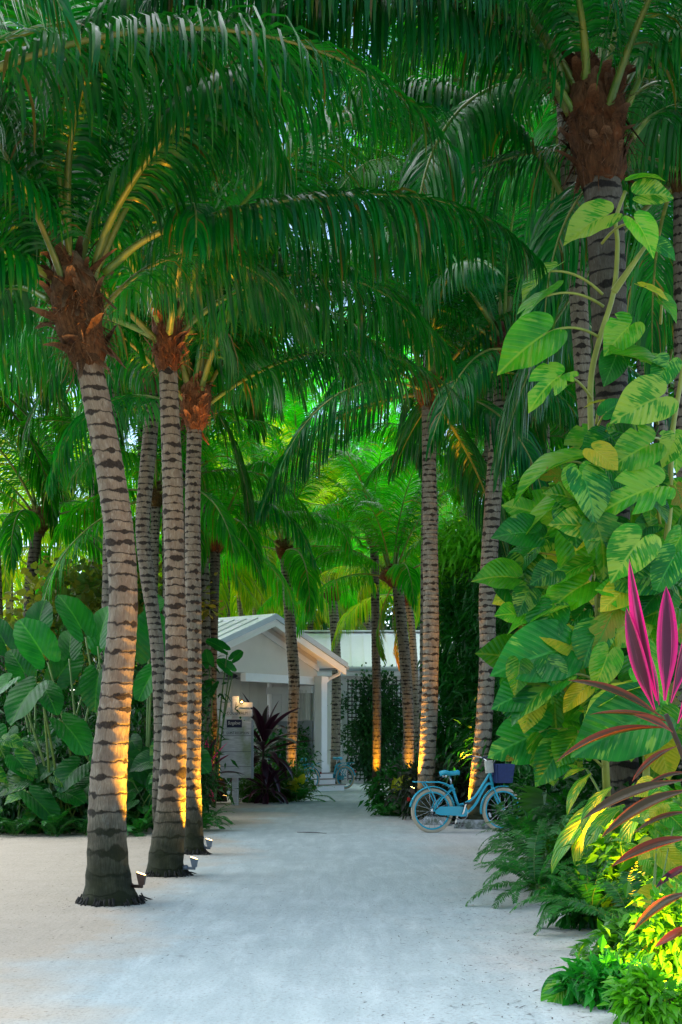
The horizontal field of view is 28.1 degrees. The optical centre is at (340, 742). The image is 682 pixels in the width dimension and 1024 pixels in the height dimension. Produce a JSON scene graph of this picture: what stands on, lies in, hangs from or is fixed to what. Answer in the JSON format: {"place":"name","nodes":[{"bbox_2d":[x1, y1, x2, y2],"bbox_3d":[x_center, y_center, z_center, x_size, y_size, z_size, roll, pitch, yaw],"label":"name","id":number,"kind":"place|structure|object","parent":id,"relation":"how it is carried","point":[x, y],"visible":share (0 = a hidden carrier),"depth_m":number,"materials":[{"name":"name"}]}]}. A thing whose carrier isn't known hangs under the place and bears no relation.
{"place":"outdoors","nodes":[
{"label":"outdoors","id":0,"kind":"place"},
{"bbox_2d":[0,546,162,721],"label":"sea grape","id":1,"kind":"object","parent":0,"point":[85,589],"visible":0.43,"depth_m":26.41,"materials":[{"name":"green plant"}]},
{"bbox_2d":[41,551,225,732],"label":"tree","id":2,"kind":"object","parent":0,"point":[205,612],"visible":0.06,"depth_m":28.68,"materials":[{"name":"green plant"}]},
{"bbox_2d":[0,783,630,1023],"bbox_3d":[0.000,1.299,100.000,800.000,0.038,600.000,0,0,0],"label":"ground","id":3,"kind":"structure","parent":0,"point":[301,966],"depth_m":9.37,"materials":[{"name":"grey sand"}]},
{"bbox_2d":[0,733,58,833],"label":"philodendron","id":4,"kind":"object","parent":3,"relation":"on","point":[25,757],"visible":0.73,"depth_m":19.43,"materials":[{"name":"green plant"}]},
{"bbox_2d":[0,797,60,835],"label":"fern","id":5,"kind":"object","parent":3,"relation":"on","point":[10,825],"visible":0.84,"depth_m":19.14,"materials":[{"name":"green plant"}]},
{"bbox_2d":[0,246,73,541],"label":"coconut palm","id":6,"kind":"object","parent":3,"relation":"on","point":[53,513],"visible":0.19,"depth_m":28.23,"materials":[{"name":"green plant"}]},
{"bbox_2d":[0,673,91,832],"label":"elephant ear","id":7,"kind":"object","parent":3,"relation":"on","point":[22,698],"visible":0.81,"depth_m":18.98},
{"bbox_2d":[0,600,98,764],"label":"elephant ear","id":8,"kind":"object","parent":3,"relation":"on","point":[17,664],"visible":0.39,"depth_m":21.21},
{"bbox_2d":[16,804,84,835],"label":"fern","id":9,"kind":"object","parent":3,"relation":"on","point":[50,829],"visible":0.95,"depth_m":18.95,"materials":[{"name":"green plant"}]},
{"bbox_2d":[0,416,101,726],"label":"coconut palm","id":10,"kind":"object","parent":3,"relation":"on","point":[8,585],"visible":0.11,"depth_m":39.60,"materials":[{"name":"green plant"}]},
{"bbox_2d":[13,617,105,821],"bbox_3d":[-4.079,-0.275,20.403,1.689,3.157,0.639,0,0,-27],"label":"elephant ear","id":11,"kind":"object","parent":3,"relation":"on","point":[34,639],"visible":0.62,"depth_m":20.04},
{"bbox_2d":[0,298,142,717],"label":"coconut palm","id":12,"kind":"object","parent":3,"relation":"on","point":[65,406],"visible":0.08,"depth_m":28.10,"materials":[{"name":"green plant"}]},
{"bbox_2d":[0,724,143,833],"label":"shrub","id":13,"kind":"object","parent":3,"relation":"on","point":[15,804],"visible":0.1,"depth_m":19.91,"materials":[{"name":"green plant"}]},
{"bbox_2d":[0,657,146,801],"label":"shrub","id":14,"kind":"object","parent":3,"relation":"on","point":[2,702],"visible":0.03,"depth_m":23.84,"materials":[{"name":"green plant"}]},
{"bbox_2d":[7,733,141,834],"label":"philodendron","id":15,"kind":"object","parent":3,"relation":"on","point":[70,779],"visible":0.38,"depth_m":19.34,"materials":[{"name":"green plant"}]},
{"bbox_2d":[49,595,108,761],"bbox_3d":[-3.638,-0.419,19.501,1.209,3.457,0.886,0,0,-28],"label":"elephant ear","id":16,"kind":"object","parent":3,"relation":"on","point":[73,731],"visible":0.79,"depth_m":19.38},
{"bbox_2d":[0,388,161,717],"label":"coconut palm","id":17,"kind":"object","parent":3,"relation":"on","point":[63,547],"visible":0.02,"depth_m":41.56,"materials":[{"name":"green plant"}]},
{"bbox_2d":[0,404,161,735],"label":"coconut palm","id":18,"kind":"object","parent":3,"relation":"on","point":[32,523],"visible":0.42,"depth_m":28.54,"materials":[{"name":"green plant"}]},
{"bbox_2d":[2,368,220,715],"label":"coconut palm","id":19,"kind":"object","parent":3,"relation":"on","point":[25,400],"depth_m":34.96,"materials":[{"name":"green plant"}]},
{"bbox_2d":[0,628,239,800],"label":"shrub","id":20,"kind":"object","parent":3,"relation":"on","point":[77,699],"visible":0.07,"depth_m":24.48,"materials":[{"name":"green plant"}]},
{"bbox_2d":[20,697,234,827],"bbox_3d":[-3.503,0.356,21.287,3.669,2.220,2.568,0,0,0],"label":"shrub","id":21,"kind":"object","parent":3,"relation":"on","point":[138,722],"visible":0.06,"depth_m":21.14,"materials":[{"name":"green plant"}]},
{"bbox_2d":[6,118,281,668],"bbox_3d":[-4.243,-5.460,25.110,6.692,13.620,7.323,0,0,22],"label":"coconut palm","id":22,"kind":"object","parent":3,"relation":"on","point":[249,503],"visible":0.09,"depth_m":24.92,"materials":[{"name":"green plant"}]},
{"bbox_2d":[133,594,164,824],"bbox_3d":[-2.778,-0.498,20.528,0.590,3.602,1.200,0,0,15],"label":"elephant ear","id":23,"kind":"object","parent":3,"relation":"on","point":[142,687],"visible":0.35,"depth_m":20.36},
{"bbox_2d":[81,613,242,809],"bbox_3d":[-3.578,-0.499,25.964,3.396,4.026,2.592,0,0,0],"label":"shrub","id":24,"kind":"object","parent":3,"relation":"on","point":[205,713],"visible":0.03,"depth_m":25.92,"materials":[{"name":"green plant"}]},
{"bbox_2d":[9,378,316,712],"bbox_3d":[-3.185,-3.095,25.958,5.321,8.890,5.244,0,0,-29],"label":"coconut palm","id":25,"kind":"object","parent":3,"relation":"on","point":[224,524],"visible":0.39,"depth_m":25.81,"materials":[{"name":"green plant"}]},
{"bbox_2d":[126,740,211,829],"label":"philodendron","id":26,"kind":"object","parent":3,"relation":"on","point":[140,766],"visible":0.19,"depth_m":19.88,"materials":[{"name":"green plant"}]},
{"bbox_2d":[67,397,301,591],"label":"coconut palm","id":27,"kind":"object","parent":3,"relation":"on","point":[286,422],"visible":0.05,"depth_m":40.26,"materials":[{"name":"green plant"}]},
{"bbox_2d":[6,0,373,616],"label":"coconut palm","id":28,"kind":"object","parent":3,"relation":"on","point":[354,159],"visible":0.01,"depth_m":24.99,"materials":[{"name":"green plant"}]},
{"bbox_2d":[3,78,384,824],"bbox_3d":[-2.530,-3.467,17.861,6.216,9.635,6.449,0,0,41],"label":"coconut palm","id":29,"kind":"object","parent":3,"relation":"on","point":[143,536],"visible":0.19,"depth_m":17.92,"materials":[{"name":"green plant"}]},
{"bbox_2d":[32,171,361,441],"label":"coconut palm","id":30,"kind":"object","parent":3,"relation":"on","point":[294,390],"visible":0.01,"depth_m":30.93,"materials":[{"name":"green plant"}]},
{"bbox_2d":[71,356,322,496],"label":"coconut palm","id":31,"kind":"object","parent":3,"relation":"on","point":[78,410],"visible":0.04,"depth_m":36.85,"materials":[{"name":"green plant"}]},
{"bbox_2d":[78,0,347,804],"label":"coconut palm","id":32,"kind":"object","parent":3,"relation":"on","point":[206,622],"visible":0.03,"depth_m":28.90,"materials":[{"name":"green plant"}]},
{"bbox_2d":[100,423,325,665],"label":"coconut palm","id":33,"kind":"object","parent":3,"relation":"on","point":[243,589],"visible":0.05,"depth_m":42.76,"materials":[{"name":"green plant"}]},
{"bbox_2d":[81,393,362,801],"bbox_3d":[-2.586,-3.105,29.256,5.216,8.747,5.805,0,0,-27],"label":"coconut palm","id":34,"kind":"object","parent":3,"relation":"on","point":[249,532],"visible":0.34,"depth_m":29.27,"materials":[{"name":"green plant"}]},
{"bbox_2d":[202,638,242,806],"bbox_3d":[-2.444,-0.412,27.685,0.884,3.431,0.684,0,0,0],"label":"elephant ear","id":35,"kind":"object","parent":3,"relation":"on","point":[226,666],"visible":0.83,"depth_m":27.72},
{"bbox_2d":[0,0,458,877],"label":"coconut palm","id":36,"kind":"object","parent":3,"relation":"on","point":[168,344],"visible":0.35,"depth_m":13.31,"materials":[{"name":"green plant"}]},
{"bbox_2d":[0,0,463,321],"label":"coconut palm","id":37,"kind":"object","parent":3,"relation":"on","point":[47,44],"visible":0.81,"depth_m":9.18,"materials":[{"name":"green plant"}]},
{"bbox_2d":[0,108,469,854],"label":"coconut palm","id":38,"kind":"object","parent":3,"relation":"on","point":[196,400],"visible":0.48,"depth_m":15.92,"materials":[{"name":"green plant"}]},
{"bbox_2d":[220,696,253,804],"bbox_3d":[-2.168,0.212,28.456,0.709,2.375,0.200,0,0,9],"label":"direction sign","id":39,"kind":"object","parent":3,"relation":"on","point":[238,747],"visible":1,"depth_m":28.38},
{"bbox_2d":[158,448,326,621],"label":"coconut palm","id":40,"kind":"object","parent":3,"relation":"on","point":[224,596],"visible":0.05,"depth_m":43.03,"materials":[{"name":"green plant"}]},
{"bbox_2d":[2,539,499,726],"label":"woods","id":41,"kind":"object","parent":3,"relation":"on","point":[325,625],"visible":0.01,"depth_m":64.03,"materials":[{"name":"green plant"}]},
{"bbox_2d":[226,763,292,802],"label":"shrub","id":42,"kind":"object","parent":3,"relation":"on","point":[244,785],"visible":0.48,"depth_m":29.87,"materials":[{"name":"green plant"}]},
{"bbox_2d":[239,763,294,803],"bbox_3d":[-1.619,0.998,29.312,1.336,1.191,1.362,0,0,0],"label":"cordyline","id":43,"kind":"object","parent":3,"relation":"on","point":[261,778],"visible":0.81,"depth_m":29.10,"materials":[{"name":"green plant"}]},
{"bbox_2d":[228,693,312,802],"bbox_3d":[-1.607,0.093,29.438,2.100,2.416,2.060,0,0,0],"label":"cordyline","id":44,"kind":"object","parent":3,"relation":"on","point":[266,725],"visible":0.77,"depth_m":29.34,"materials":[{"name":"purple plant"}]},
{"bbox_2d":[220,427,323,617],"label":"coconut palm","id":45,"kind":"object","parent":3,"relation":"on","point":[238,609],"visible":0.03,"depth_m":48.42,"materials":[{"name":"green plant"}]},
{"bbox_2d":[0,0,548,906],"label":"coconut palm","id":46,"kind":"object","parent":3,"relation":"on","point":[72,294],"visible":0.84,"depth_m":10.91,"materials":[{"name":"green plant"}]},
{"bbox_2d":[219,717,334,795],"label":"shrub","id":47,"kind":"object","parent":3,"relation":"on","point":[283,752],"visible":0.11,"depth_m":33.43,"materials":[{"name":"green plant"}]},
{"bbox_2d":[159,428,397,792],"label":"coconut palm","id":48,"kind":"object","parent":3,"relation":"on","point":[296,572],"visible":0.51,"depth_m":32.33,"materials":[{"name":"green plant"}]},
{"bbox_2d":[242,759,320,801],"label":"shrub","id":49,"kind":"object","parent":3,"relation":"on","point":[299,772],"visible":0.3,"depth_m":30.38,"materials":[{"name":"green plant"}]},
{"bbox_2d":[217,614,348,793],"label":"porch building","id":50,"kind":"structure","parent":3,"relation":"on","point":[261,666],"depth_m":37.74,"materials":[{"name":"white paint"}]},
{"bbox_2d":[232,416,380,629],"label":"coconut palm","id":51,"kind":"object","parent":3,"relation":"on","point":[341,611],"visible":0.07,"depth_m":48.47,"materials":[{"name":"green plant"}]},
{"bbox_2d":[248,455,382,629],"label":"coconut palm","id":52,"kind":"object","parent":3,"relation":"on","point":[317,623],"visible":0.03,"depth_m":51.73,"materials":[{"name":"green plant"}]},
{"bbox_2d":[275,373,381,485],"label":"coconut palm","id":53,"kind":"object","parent":3,"relation":"on","point":[297,416],"visible":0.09,"depth_m":55.23,"materials":[{"name":"green plant"}]},
{"bbox_2d":[257,527,415,783],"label":"coconut palm","id":54,"kind":"object","parent":3,"relation":"on","point":[336,707],"visible":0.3,"depth_m":41.88,"materials":[{"name":"green plant"}]},
{"bbox_2d":[262,411,456,790],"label":"coconut palm","id":55,"kind":"object","parent":3,"relation":"on","point":[361,467],"visible":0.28,"depth_m":36.87,"materials":[{"name":"green plant"}]},
{"bbox_2d":[327,662,414,783],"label":"climbing vine","id":56,"kind":"object","parent":3,"relation":"on","point":[363,728],"visible":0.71,"depth_m":43.36,"materials":[{"name":"green plant"}]},
{"bbox_2d":[347,679,401,780],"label":"trellis","id":57,"kind":"object","parent":3,"relation":"on","point":[352,705],"visible":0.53,"depth_m":43.60,"materials":[{"name":"green wood"}]},
{"bbox_2d":[291,458,462,768],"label":"coconut palm","id":58,"kind":"object","parent":3,"relation":"on","point":[397,572],"visible":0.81,"depth_m":31.88,"materials":[{"name":"green plant"}]},
{"bbox_2d":[302,630,463,782],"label":"wing","id":59,"kind":"structure","parent":3,"relation":"on","point":[356,649],"depth_m":44.40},
{"bbox_2d":[358,757,417,815],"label":"shrub","id":60,"kind":"object","parent":3,"relation":"on","point":[376,796],"visible":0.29,"depth_m":24.43,"materials":[{"name":"green plant"}]},
{"bbox_2d":[319,482,460,763],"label":"coconut palm","id":61,"kind":"object","parent":3,"relation":"on","point":[353,619],"visible":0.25,"depth_m":38.47,"materials":[{"name":"green plant"}]},
{"bbox_2d":[269,8,548,761],"bbox_3d":[2.110,-6.737,26.896,7.175,16.173,7.396,0,0,0],"label":"coconut palm","id":62,"kind":"object","parent":3,"relation":"on","point":[364,177],"visible":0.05,"depth_m":26.60,"materials":[{"name":"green plant"}]},
{"bbox_2d":[139,0,681,822],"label":"coconut palm","id":63,"kind":"object","parent":3,"relation":"on","point":[601,134],"visible":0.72,"depth_m":11.86,"materials":[{"name":"green plant"}]},
{"bbox_2d":[471,173,681,796],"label":"climbing pothos","id":64,"kind":"object","parent":63,"relation":"attached to","point":[546,597],"visible":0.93,"depth_m":11.16,"materials":[{"name":"green plant"}]},
{"bbox_2d":[377,742,504,819],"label":"shrub","id":65,"kind":"object","parent":3,"relation":"on","point":[412,773],"visible":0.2,"depth_m":22.98,"materials":[{"name":"green plant"}]},
{"bbox_2d":[232,160,650,814],"bbox_3d":[1.684,-4.111,22.552,6.900,10.577,6.365,0,0,-37],"label":"coconut palm","id":66,"kind":"object","parent":3,"relation":"on","point":[526,454],"visible":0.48,"depth_m":22.38,"materials":[{"name":"green plant"}]},
{"bbox_2d":[418,512,480,655],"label":"hedge shrub","id":67,"kind":"object","parent":3,"relation":"on","point":[446,585],"visible":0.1,"depth_m":27.21,"materials":[{"name":"green plant"}]},
{"bbox_2d":[330,311,575,581],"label":"coconut palm","id":68,"kind":"object","parent":3,"relation":"on","point":[378,467],"visible":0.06,"depth_m":29.39,"materials":[{"name":"green plant"}]},
{"bbox_2d":[413,652,498,804],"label":"hedge shrub","id":69,"kind":"object","parent":3,"relation":"on","point":[442,740],"visible":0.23,"depth_m":26.20,"materials":[{"name":"green plant"}]},
{"bbox_2d":[416,563,496,746],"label":"hedge shrub","id":70,"kind":"object","parent":3,"relation":"on","point":[445,630],"visible":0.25,"depth_m":26.76,"materials":[{"name":"green plant"}]},
{"bbox_2d":[407,755,519,832],"bbox_3d":[1.836,0.741,19.767,1.735,1.116,0.666,0,0,-33],"label":"bicycle","id":71,"kind":"object","parent":3,"relation":"on","point":[500,773],"visible":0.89,"depth_m":19.73,"materials":[{"name":"teal metal"}]},
{"bbox_2d":[411,475,532,797],"bbox_3d":[3.330,-1.981,26.907,3.632,6.608,3.276,0,0,35],"label":"hedge shrub","id":72,"kind":"object","parent":3,"relation":"on","point":[465,541],"visible":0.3,"depth_m":26.63,"materials":[{"name":"green plant"}]},
{"bbox_2d":[269,1,681,784],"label":"coconut palm","id":73,"kind":"object","parent":3,"relation":"on","point":[479,129],"visible":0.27,"depth_m":14.76,"materials":[{"name":"green plant"}]},
{"bbox_2d":[438,605,513,803],"bbox_3d":[3.239,-0.629,25.434,3.036,4.166,2.337,0,0,0],"label":"hedge shrub","id":74,"kind":"object","parent":3,"relation":"on","point":[471,672],"visible":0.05,"depth_m":25.48,"materials":[{"name":"green plant"}]},
{"bbox_2d":[285,94,673,818],"bbox_3d":[2.430,-4.481,22.464,6.855,11.412,6.439,0,0,0],"label":"coconut palm","id":75,"kind":"object","parent":3,"relation":"on","point":[471,368],"visible":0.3,"depth_m":21.86,"materials":[{"name":"green plant"}]},
{"bbox_2d":[435,763,523,822],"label":"shrub","id":76,"kind":"object","parent":3,"relation":"on","point":[463,786],"visible":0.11,"depth_m":22.49,"materials":[{"name":"green plant"}]},
{"bbox_2d":[439,538,553,720],"bbox_3d":[3.585,-1.523,26.031,3.686,5.694,2.767,0,0,28],"label":"hedge shrub","id":77,"kind":"object","parent":3,"relation":"on","point":[469,629],"visible":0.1,"depth_m":25.83,"materials":[{"name":"green plant"}]},
{"bbox_2d":[478,804,531,853],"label":"fern","id":78,"kind":"object","parent":3,"relation":"on","point":[508,816],"visible":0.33,"depth_m":16.36,"materials":[{"name":"green plant"}]},
{"bbox_2d":[434,678,585,821],"bbox_3d":[3.324,0.103,22.538,3.664,2.972,2.740,0,0,0],"label":"hedge shrub","id":79,"kind":"object","parent":3,"relation":"on","point":[470,743],"visible":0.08,"depth_m":22.27,"materials":[{"name":"green plant"}]},
{"bbox_2d":[474,807,550,861],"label":"fern","id":80,"kind":"object","parent":3,"relation":"on","point":[499,841],"visible":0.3,"depth_m":14.31,"materials":[{"name":"green plant"}]},
{"bbox_2d":[465,817,583,908],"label":"fern","id":81,"kind":"object","parent":3,"relation":"on","point":[535,877],"visible":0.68,"depth_m":10.99,"materials":[{"name":"green plant"}]},
{"bbox_2d":[372,0,681,783],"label":"coconut palm","id":82,"kind":"object","parent":3,"relation":"on","point":[545,249],"visible":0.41,"depth_m":15.64,"materials":[{"name":"green plant"}]},
{"bbox_2d":[473,798,589,889],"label":"fern","id":83,"kind":"object","parent":3,"relation":"on","point":[497,874],"visible":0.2,"depth_m":12.37,"materials":[{"name":"green plant"}]},
{"bbox_2d":[511,785,561,832],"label":"fan palm","id":84,"kind":"object","parent":3,"relation":"on","point":[532,798],"visible":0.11,"depth_m":15.71,"materials":[{"name":"green plant"}]},
{"bbox_2d":[495,758,585,829],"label":"shrub","id":85,"kind":"object","parent":3,"relation":"on","point":[559,783],"visible":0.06,"depth_m":16.69,"materials":[{"name":"green plant"}]},
{"bbox_2d":[520,802,586,897],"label":"shrub","id":86,"kind":"object","parent":3,"relation":"on","point":[544,854],"visible":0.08,"depth_m":11.35,"materials":[{"name":"green plant"}]},
{"bbox_2d":[442,540,675,685],"bbox_3d":[4.220,-1.608,24.433,4.698,5.865,3.456,0,0,20],"label":"hedge shrub","id":87,"kind":"object","parent":3,"relation":"on","point":[503,625],"visible":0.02,"depth_m":24.48,"materials":[{"name":"green plant"}]},
{"bbox_2d":[540,955,609,1005],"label":"ground plant","id":88,"kind":"object","parent":3,"relation":"on","point":[550,980],"visible":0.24,"depth_m":6.80,"materials":[{"name":"green plant"}]},
{"bbox_2d":[509,837,642,935],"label":"fern","id":89,"kind":"object","parent":3,"relation":"on","point":[587,893],"visible":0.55,"depth_m":9.40,"materials":[{"name":"green plant"}]},
{"bbox_2d":[490,2,675,784],"bbox_3d":[5.802,-7.084,25.019,7.067,16.867,6.569,0,0,0],"label":"coconut palm","id":90,"kind":"object","parent":3,"relation":"on","point":[661,425],"visible":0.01,"depth_m":24.89,"materials":[{"name":"green plant"}]},
{"bbox_2d":[533,860,635,930],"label":"shrub","id":91,"kind":"object","parent":3,"relation":"on","point":[573,919],"visible":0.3,"depth_m":9.59,"materials":[{"name":"green plant"}]},
{"bbox_2d":[530,863,645,956],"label":"fern","id":92,"kind":"object","parent":3,"relation":"on","point":[600,912],"visible":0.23,"depth_m":8.48,"materials":[{"name":"green plant"}]},
{"bbox_2d":[518,763,679,840],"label":"shrub","id":93,"kind":"object","parent":3,"relation":"on","point":[533,822],"visible":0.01,"depth_m":13.36,"materials":[{"name":"green plant"}]},
{"bbox_2d":[551,764,649,899],"bbox_3d":[1.991,0.741,9.942,0.833,1.142,2.122,0,0,0],"label":"shell ginger","id":94,"kind":"object","parent":3,"relation":"on","point":[575,829],"visible":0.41,"depth_m":10.06,"materials":[{"name":"green plant"}]},
{"bbox_2d":[531,205,673,467],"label":"coconut palm","id":95,"kind":"object","parent":3,"relation":"on","point":[557,431],"visible":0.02,"depth_m":27.67,"materials":[{"name":"green plant"}]},
{"bbox_2d":[543,935,672,1011],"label":"shrub","id":96,"kind":"object","parent":3,"relation":"on","point":[598,967],"visible":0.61,"depth_m":6.67,"materials":[{"name":"green plant"}]},
{"bbox_2d":[537,675,681,853],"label":"shrub","id":97,"kind":"object","parent":3,"relation":"on","point":[589,785],"visible":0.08,"depth_m":12.88,"materials":[{"name":"green plant"}]},
{"bbox_2d":[559,778,664,928],"bbox_3d":[2.205,0.833,9.573,1.161,1.185,1.015,0,0,-11],"label":"shrub","id":98,"kind":"object","parent":3,"relation":"on","point":[603,851],"visible":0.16,"depth_m":9.41,"materials":[{"name":"green plant"}]},
{"bbox_2d":[558,559,681,780],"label":"cordyline","id":99,"kind":"object","parent":3,"relation":"on","point":[641,659],"visible":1,"depth_m":7.75,"materials":[{"name":"pink plant"}]},
{"bbox_2d":[568,906,676,963],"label":"shrub","id":100,"kind":"object","parent":3,"relation":"on","point":[613,940],"visible":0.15,"depth_m":7.58,"materials":[{"name":"green plant"}]},
{"bbox_2d":[582,771,681,946],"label":"cordyline","id":101,"kind":"object","parent":3,"relation":"on","point":[630,812],"visible":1,"depth_m":7.24,"materials":[{"name":"red plant"}]},
{"bbox_2d":[595,952,681,1023],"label":"shrub","id":102,"kind":"object","parent":3,"relation":"on","point":[635,995],"visible":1,"depth_m":6.21,"materials":[{"name":"green plant"}]},
{"bbox_2d":[598,877,681,980],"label":"shrub","id":103,"kind":"object","parent":3,"relation":"on","point":[668,959],"visible":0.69,"depth_m":7.03,"materials":[{"name":"green plant"}]},
{"bbox_2d":[609,782,681,942],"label":"shrub","id":104,"kind":"object","parent":3,"relation":"on","point":[628,863],"visible":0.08,"depth_m":8.60,"materials":[{"name":"green plant"}]},
{"bbox_2d":[632,776,681,991],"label":"heart leaf vine","id":105,"kind":"object","parent":3,"relation":"on","point":[665,859],"visible":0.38,"depth_m":8.26,"materials":[{"name":"green plant"}]},
{"bbox_2d":[0,3,675,690],"label":"sky","id":106,"kind":"structure","parent":0,"point":[131,433],"materials":[{"name":"white"}]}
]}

